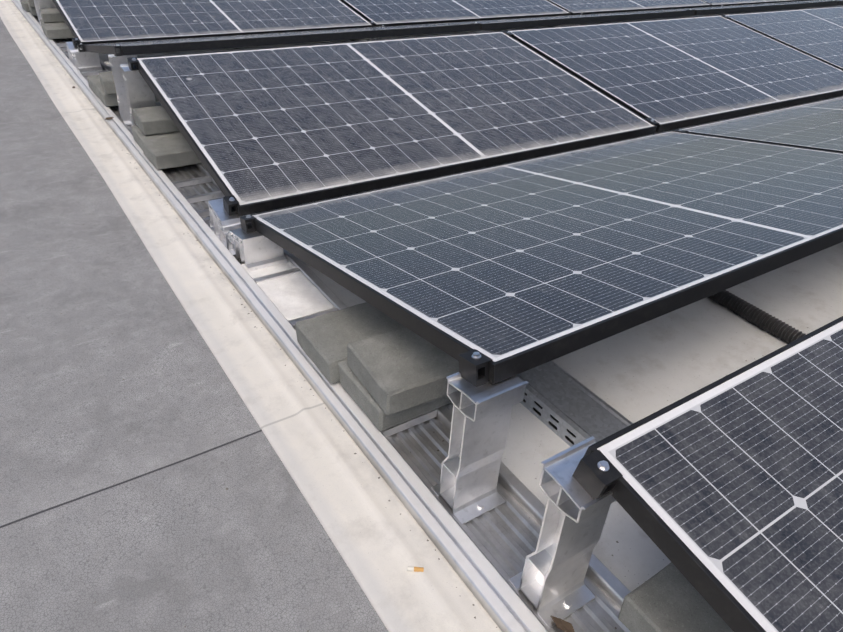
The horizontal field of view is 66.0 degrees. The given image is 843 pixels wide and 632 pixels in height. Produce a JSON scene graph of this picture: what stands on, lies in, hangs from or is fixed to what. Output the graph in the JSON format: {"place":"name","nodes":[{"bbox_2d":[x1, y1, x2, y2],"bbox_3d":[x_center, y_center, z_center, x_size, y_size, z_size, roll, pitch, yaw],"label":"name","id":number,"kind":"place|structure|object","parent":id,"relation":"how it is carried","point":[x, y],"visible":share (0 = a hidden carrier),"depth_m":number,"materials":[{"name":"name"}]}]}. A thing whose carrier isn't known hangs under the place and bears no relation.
{"place":"outdoors","nodes":[
{"label":"outdoors","id":0,"kind":"place"},
{"bbox_2d":[0,18,387,631],"bbox_3d":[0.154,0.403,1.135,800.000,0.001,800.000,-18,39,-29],"label":"roof","id":1,"kind":"structure","parent":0,"point":[123,508],"depth_m":1.27,"materials":[{"name":"grey concrete"}]},
{"bbox_2d":[0,0,842,631],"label":"roof surface","id":2,"kind":"object","parent":1,"relation":"on","point":[644,370],"visible":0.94,"depth_m":1.54,"materials":[{"name":"beige concrete"}]},
{"bbox_2d":[72,86,574,631],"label":"dry leaves","id":3,"kind":"object","parent":2,"relation":"on","point":[564,624],"visible":0.77,"depth_m":1.00,"materials":[{"name":"brown plant"}]},
{"bbox_2d":[407,566,423,571],"bbox_3d":[-0.010,0.419,1.073,0.027,0.007,0.008,5,33,2],"label":"cigarette butt","id":4,"kind":"object","parent":2,"relation":"on","point":[415,569],"visible":1,"depth_m":1.07,"materials":[{"name":"orange paper"}]},
{"bbox_2d":[11,0,839,631],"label":"base rails","id":5,"kind":"object","parent":2,"relation":"on","point":[485,554],"visible":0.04,"depth_m":1.24,"materials":[{"name":"metal"}]},
{"bbox_2d":[57,43,436,436],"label":"tile carriers","id":6,"kind":"object","parent":5,"relation":"on","point":[282,274],"visible":0.17,"depth_m":1.83,"materials":[{"name":"metal"}]},
{"bbox_2d":[242,255,334,320],"bbox_3d":[-0.372,-0.085,1.781,0.133,0.004,0.330,-18,39,-29],"label":"metal sheet","id":7,"kind":"object","parent":5,"relation":"on","point":[295,296],"visible":0.85,"depth_m":1.75,"materials":[{"name":"white metal"}]},
{"bbox_2d":[20,0,733,631],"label":"ballast tiles","id":8,"kind":"object","parent":5,"relation":"on","point":[384,370],"visible":0.58,"depth_m":1.34,"materials":[{"name":"concrete"}]},
{"bbox_2d":[34,0,842,627],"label":"aluminium supports","id":9,"kind":"object","parent":2,"relation":"on","point":[548,580],"visible":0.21,"depth_m":1.06,"materials":[{"name":"metal"}]},
{"bbox_2d":[52,0,373,47],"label":"solar panel","id":10,"kind":"object","parent":9,"relation":"on","point":[99,21],"visible":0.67,"depth_m":4.19,"materials":[{"name":"blue glass"}]},
{"bbox_2d":[83,24,478,54],"bbox_3d":[-0.780,-1.560,3.635,1.903,0.035,1.134,-18,29,-29],"label":"solar panel","id":11,"kind":"object","parent":9,"relation":"on","point":[172,45],"visible":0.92,"depth_m":3.23,"materials":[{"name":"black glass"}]},
{"bbox_2d":[136,31,656,216],"bbox_3d":[-0.058,-0.921,2.738,1.903,0.035,1.134,-18,49,-29],"label":"solar panel","id":12,"kind":"object","parent":9,"relation":"on","point":[265,129],"visible":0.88,"depth_m":2.57,"materials":[{"name":"black glass"}]},
{"bbox_2d":[72,0,833,499],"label":"module clamps","id":13,"kind":"object","parent":9,"relation":"on","point":[596,474],"visible":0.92,"depth_m":1.03,"materials":[{"name":"black metal"}]},
{"bbox_2d":[341,0,570,26],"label":"solar panel","id":14,"kind":"object","parent":9,"relation":"on","point":[394,12],"visible":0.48,"depth_m":5.05,"materials":[{"name":"blue glass"}]},
{"bbox_2d":[251,131,842,383],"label":"solar panel","id":15,"kind":"object","parent":9,"relation":"on","point":[511,269],"visible":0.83,"depth_m":1.59,"materials":[{"name":"black glass"}]},
{"bbox_2d":[401,10,694,30],"bbox_3d":[0.826,-2.074,4.565,1.903,0.035,1.134,-18,29,-29],"label":"solar panel","id":16,"kind":"object","parent":9,"relation":"on","point":[533,22],"visible":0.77,"depth_m":4.20,"materials":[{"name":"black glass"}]},
{"bbox_2d":[547,0,710,14],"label":"solar panel","id":17,"kind":"object","parent":9,"relation":"on","point":[575,7],"visible":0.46,"depth_m":5.92,"materials":[{"name":"blue glass"}]},
{"bbox_2d":[505,15,842,132],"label":"solar panel","id":18,"kind":"object","parent":9,"relation":"on","point":[671,74],"visible":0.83,"depth_m":3.53,"materials":[{"name":"blue glass"}]},
{"bbox_2d":[583,316,842,631],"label":"solar panel","id":19,"kind":"object","parent":9,"relation":"on","point":[727,492],"visible":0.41,"depth_m":0.87,"materials":[{"name":"black glass"}]},
{"bbox_2d":[599,1,837,15],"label":"solar panel","id":20,"kind":"object","parent":9,"relation":"on","point":[726,9],"visible":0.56,"depth_m":5.15,"materials":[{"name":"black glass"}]},
{"bbox_2d":[702,0,810,6],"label":"solar panel","id":21,"kind":"object","parent":9,"relation":"on","point":[726,2],"visible":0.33,"depth_m":6.72,"materials":[{"name":"blue glass"}]},
{"bbox_2d":[676,96,842,152],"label":"solar panel","id":22,"kind":"object","parent":9,"relation":"on","point":[817,125],"visible":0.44,"depth_m":2.79,"materials":[{"name":"blue glass"}]},
{"bbox_2d":[724,6,842,69],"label":"solar panel","id":23,"kind":"object","parent":9,"relation":"on","point":[817,33],"visible":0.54,"depth_m":4.46,"materials":[{"name":"blue glass"}]},
{"bbox_2d":[728,0,842,5],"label":"solar panel","id":24,"kind":"object","parent":9,"relation":"on","point":[840,2],"visible":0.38,"depth_m":6.29,"materials":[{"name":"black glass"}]},
{"bbox_2d":[520,394,581,446],"bbox_3d":[0.347,0.285,1.280,0.002,0.056,2.200,-18,39,-29],"label":"perforated cable tray","id":25,"kind":"object","parent":2,"relation":"on","point":[561,431],"visible":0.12,"depth_m":1.38,"materials":[{"name":"grey metal"}]},
{"bbox_2d":[523,393,575,444],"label":"slots","id":26,"kind":"object","parent":25,"relation":"in","point":[555,427],"depth_m":1.40,"materials":[{"name":"black"}]},
{"bbox_2d":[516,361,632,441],"bbox_3d":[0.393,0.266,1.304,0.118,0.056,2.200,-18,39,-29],"label":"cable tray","id":27,"kind":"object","parent":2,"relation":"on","point":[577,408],"depth_m":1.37,"materials":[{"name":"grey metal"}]},
{"bbox_2d":[708,290,805,343],"bbox_3d":[0.940,0.028,1.723,0.052,0.045,2.102,-17,38,-28],"label":"corrugated conduit","id":28,"kind":"object","parent":2,"relation":"on","point":[771,324],"visible":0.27,"depth_m":1.75,"materials":[{"name":"grey plastic"}]},
{"bbox_2d":[6,20,808,631],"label":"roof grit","id":29,"kind":"object","parent":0,"point":[304,380],"visible":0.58,"depth_m":1.39,"materials":[{"name":"grey gravel"}]}
]}

